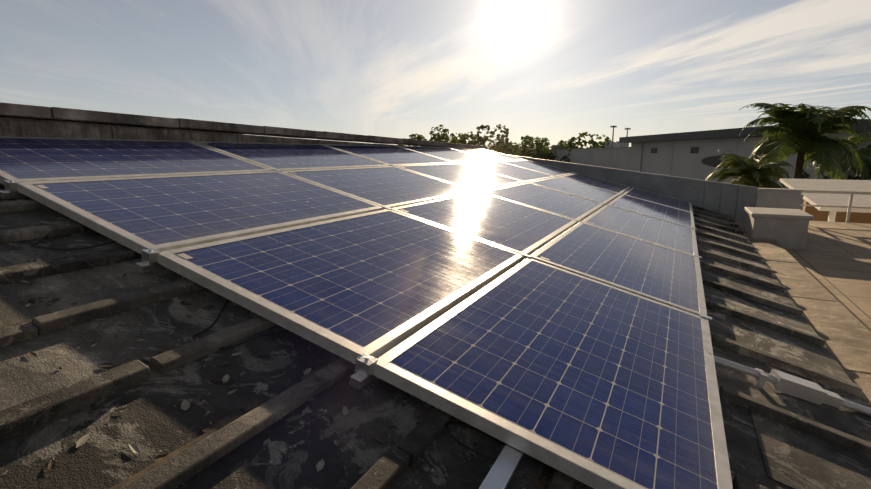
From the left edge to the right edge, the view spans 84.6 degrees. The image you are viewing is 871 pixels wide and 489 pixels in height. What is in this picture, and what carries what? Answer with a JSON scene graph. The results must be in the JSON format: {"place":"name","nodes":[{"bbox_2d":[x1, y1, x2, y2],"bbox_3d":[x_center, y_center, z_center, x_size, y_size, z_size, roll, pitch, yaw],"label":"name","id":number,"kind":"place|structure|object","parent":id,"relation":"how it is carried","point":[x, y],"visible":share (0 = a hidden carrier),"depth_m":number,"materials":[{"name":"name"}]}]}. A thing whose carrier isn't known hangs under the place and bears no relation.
{"place":"outdoors","nodes":[
{"label":"outdoors","id":0,"kind":"place"},
{"bbox_2d":[0,0,870,151],"label":"sky","id":1,"kind":"structure","parent":0,"point":[555,70],"materials":[{"name":"blue"}]},
{"label":"ground","id":2,"kind":"structure","parent":0,"visible":0},
{"bbox_2d":[397,124,454,146],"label":"tree","id":3,"kind":"object","parent":2,"relation":"on","point":[444,136],"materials":[{"name":"green plant"}]},
{"bbox_2d":[452,124,518,155],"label":"tree","id":4,"kind":"object","parent":2,"relation":"on","point":[475,140],"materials":[{"name":"green plant"}]},
{"bbox_2d":[487,134,525,155],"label":"tree","id":5,"kind":"object","parent":2,"relation":"on","point":[491,145],"visible":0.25,"depth_m":131.33,"materials":[{"name":"green plant"}]},
{"bbox_2d":[502,135,542,158],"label":"tree","id":6,"kind":"object","parent":2,"relation":"on","point":[528,137],"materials":[{"name":"green plant"}]},
{"bbox_2d":[518,137,550,155],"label":"tree","id":7,"kind":"object","parent":2,"relation":"on","point":[527,148],"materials":[{"name":"green plant"}]},
{"bbox_2d":[527,137,566,160],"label":"tree","id":8,"kind":"object","parent":2,"relation":"on","point":[545,155],"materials":[{"name":"green plant"}]},
{"bbox_2d":[553,140,568,148],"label":"tree","id":9,"kind":"object","parent":2,"relation":"on","point":[562,143],"visible":0.06,"depth_m":126.53,"materials":[{"name":"green plant"}]},
{"bbox_2d":[560,132,611,162],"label":"tree","id":10,"kind":"object","parent":2,"relation":"on","point":[571,145],"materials":[{"name":"green plant"}]},
{"bbox_2d":[610,126,729,181],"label":"light poles","id":11,"kind":"object","parent":2,"relation":"on","point":[724,150],"visible":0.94,"depth_m":24.08,"materials":[{"name":"metal"}]},
{"bbox_2d":[519,132,870,209],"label":"building","id":12,"kind":"structure","parent":2,"relation":"on","point":[677,158],"depth_m":56.19,"materials":[{"name":"grey concrete"}]},
{"bbox_2d":[548,141,774,180],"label":"building roof units","id":13,"kind":"object","parent":12,"relation":"on","point":[616,144],"visible":0.27,"depth_m":84.85,"materials":[{"name":"metal"}]},
{"bbox_2d":[701,155,745,167],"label":"satellite dish","id":14,"kind":"object","parent":12,"relation":"attached to","point":[713,161],"visible":0.44,"depth_m":49.39,"materials":[{"name":"grey metal"}]},
{"bbox_2d":[619,119,870,153],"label":"building fascia","id":15,"kind":"structure","parent":12,"relation":"attached to","point":[723,133],"depth_m":48.94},
{"bbox_2d":[705,152,794,188],"bbox_3d":[12.440,-1.070,19.471,2.982,5.269,3.394,5,12,27],"label":"palm plant","id":16,"kind":"object","parent":2,"relation":"on","point":[746,169],"depth_m":18.65,"materials":[{"name":"green plant"}]},
{"bbox_2d":[739,103,870,179],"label":"palm tree","id":17,"kind":"object","parent":2,"relation":"on","point":[791,128],"depth_m":22.14,"materials":[{"name":"green plant"}]},
{"bbox_2d":[780,178,870,212],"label":"canopy","id":18,"kind":"object","parent":2,"relation":"on","point":[860,200],"visible":0.8,"depth_m":11.46,"materials":[{"name":"white metal"}]},
{"bbox_2d":[801,145,869,179],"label":"tree","id":19,"kind":"object","parent":2,"relation":"on","point":[805,175],"visible":0.02,"depth_m":34.38,"materials":[{"name":"green plant"}]},
{"bbox_2d":[802,200,870,223],"bbox_3d":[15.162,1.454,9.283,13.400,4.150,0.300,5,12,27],"label":"low wall","id":20,"kind":"structure","parent":2,"relation":"on","point":[855,217],"depth_m":11.53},
{"bbox_2d":[804,132,870,179],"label":"palm","id":21,"kind":"object","parent":2,"relation":"on","point":[855,144],"depth_m":29.49,"materials":[{"name":"green plant"}]},
{"bbox_2d":[863,145,870,179],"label":"tree","id":22,"kind":"object","parent":2,"relation":"on","point":[869,169],"visible":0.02,"depth_m":31.28,"materials":[{"name":"green plant"}]},
{"bbox_3d":[6.522,3.317,0.127,20.300,3.940,17.200,5,12,27],"label":"building body","id":23,"kind":"object","parent":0,"visible":0},
{"bbox_2d":[0,188,870,488],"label":"roof deck","id":24,"kind":"structure","parent":23,"relation":"on","point":[296,444],"depth_m":1.36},
{"bbox_2d":[0,117,419,146],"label":"parapet wall","id":25,"kind":"structure","parent":24,"relation":"on","point":[16,127],"depth_m":3.62,"materials":[{"name":"grey concrete"}]},
{"bbox_2d":[0,102,486,148],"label":"parapet coping","id":26,"kind":"object","parent":25,"relation":"on","point":[11,110],"visible":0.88,"depth_m":4.06,"materials":[{"name":"grey concrete"}]},
{"bbox_2d":[30,222,504,460],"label":"dc cables","id":27,"kind":"object","parent":24,"relation":"on","point":[446,425],"visible":0.52,"depth_m":1.53,"materials":[{"name":"black rubber"}]},
{"bbox_2d":[12,227,525,488],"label":"pale debris","id":28,"kind":"object","parent":24,"relation":"on","point":[134,448],"visible":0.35,"depth_m":1.24,"materials":[{"name":"grey stone"}]},
{"bbox_2d":[0,223,552,488],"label":"dark debris","id":29,"kind":"object","parent":24,"relation":"on","point":[249,407],"visible":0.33,"depth_m":1.24,"materials":[{"name":"black"}]},
{"bbox_2d":[0,183,574,488],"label":"roof battens","id":30,"kind":"object","parent":24,"relation":"on","point":[388,468],"visible":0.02,"depth_m":1.30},
{"bbox_2d":[0,140,711,488],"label":"mounting brackets","id":31,"kind":"object","parent":24,"relation":"on","point":[500,474],"visible":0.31,"depth_m":1.43,"materials":[{"name":"silver metal"}]},
{"bbox_2d":[0,136,732,488],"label":"solar panel frames","id":32,"kind":"structure","parent":24,"relation":"on","point":[394,344],"depth_m":1.96,"materials":[{"name":"silver metal"}]},
{"bbox_2d":[36,142,626,259],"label":"clamps","id":33,"kind":"object","parent":32,"relation":"attached to","point":[184,255],"visible":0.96,"depth_m":2.27,"materials":[{"name":"silver metal"}]},
{"bbox_2d":[0,138,717,488],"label":"solar panels","id":34,"kind":"object","parent":32,"relation":"in","point":[606,378],"visible":0.92,"depth_m":2.31,"materials":[{"name":"blue glass"}]},
{"bbox_2d":[332,410,870,488],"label":"roof patches","id":35,"kind":"object","parent":24,"relation":"on","point":[794,457],"visible":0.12,"depth_m":1.59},
{"bbox_2d":[510,155,757,219],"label":"parapet wall","id":36,"kind":"structure","parent":24,"relation":"on","point":[733,200],"depth_m":8.59,"materials":[{"name":"concrete"}]},
{"bbox_2d":[692,206,870,488],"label":"roof ribs","id":37,"kind":"object","parent":24,"relation":"on","point":[813,427],"visible":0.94,"depth_m":2.40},
{"bbox_2d":[705,348,870,415],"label":"conduit","id":38,"kind":"object","parent":24,"relation":"on","point":[800,388],"visible":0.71,"depth_m":2.02,"materials":[{"name":"grey metal"}]},
{"bbox_2d":[733,219,870,406],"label":"concrete ledge","id":39,"kind":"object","parent":23,"relation":"on","point":[842,330],"depth_m":3.45,"materials":[{"name":"beige concrete"}]},
{"bbox_2d":[784,221,870,330],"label":"terrace","id":40,"kind":"structure","parent":23,"relation":"on","point":[833,259],"depth_m":5.66,"materials":[{"name":"beige concrete"}]},
{"bbox_2d":[744,207,813,249],"bbox_3d":[4.773,-0.236,6.732,0.680,0.470,0.900,5,12,27],"label":"roof box","id":41,"kind":"object","parent":40,"relation":"on","point":[785,228],"visible":0.83,"depth_m":6.38,"materials":[{"name":"grey concrete"}]},
{"bbox_2d":[755,188,803,208],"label":"parapet wall","id":42,"kind":"structure","parent":40,"relation":"on","point":[778,198],"depth_m":7.95,"materials":[{"name":"paint"}]},
{"bbox_2d":[827,211,836,221],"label":"canopy posts","id":43,"kind":"object","parent":40,"relation":"on","point":[831,216],"depth_m":9.85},
{"bbox_2d":[800,190,870,222],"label":"railing","id":44,"kind":"object","parent":40,"relation":"on","point":[850,206],"visible":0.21,"depth_m":8.67,"materials":[{"name":"grey metal"}]}
]}

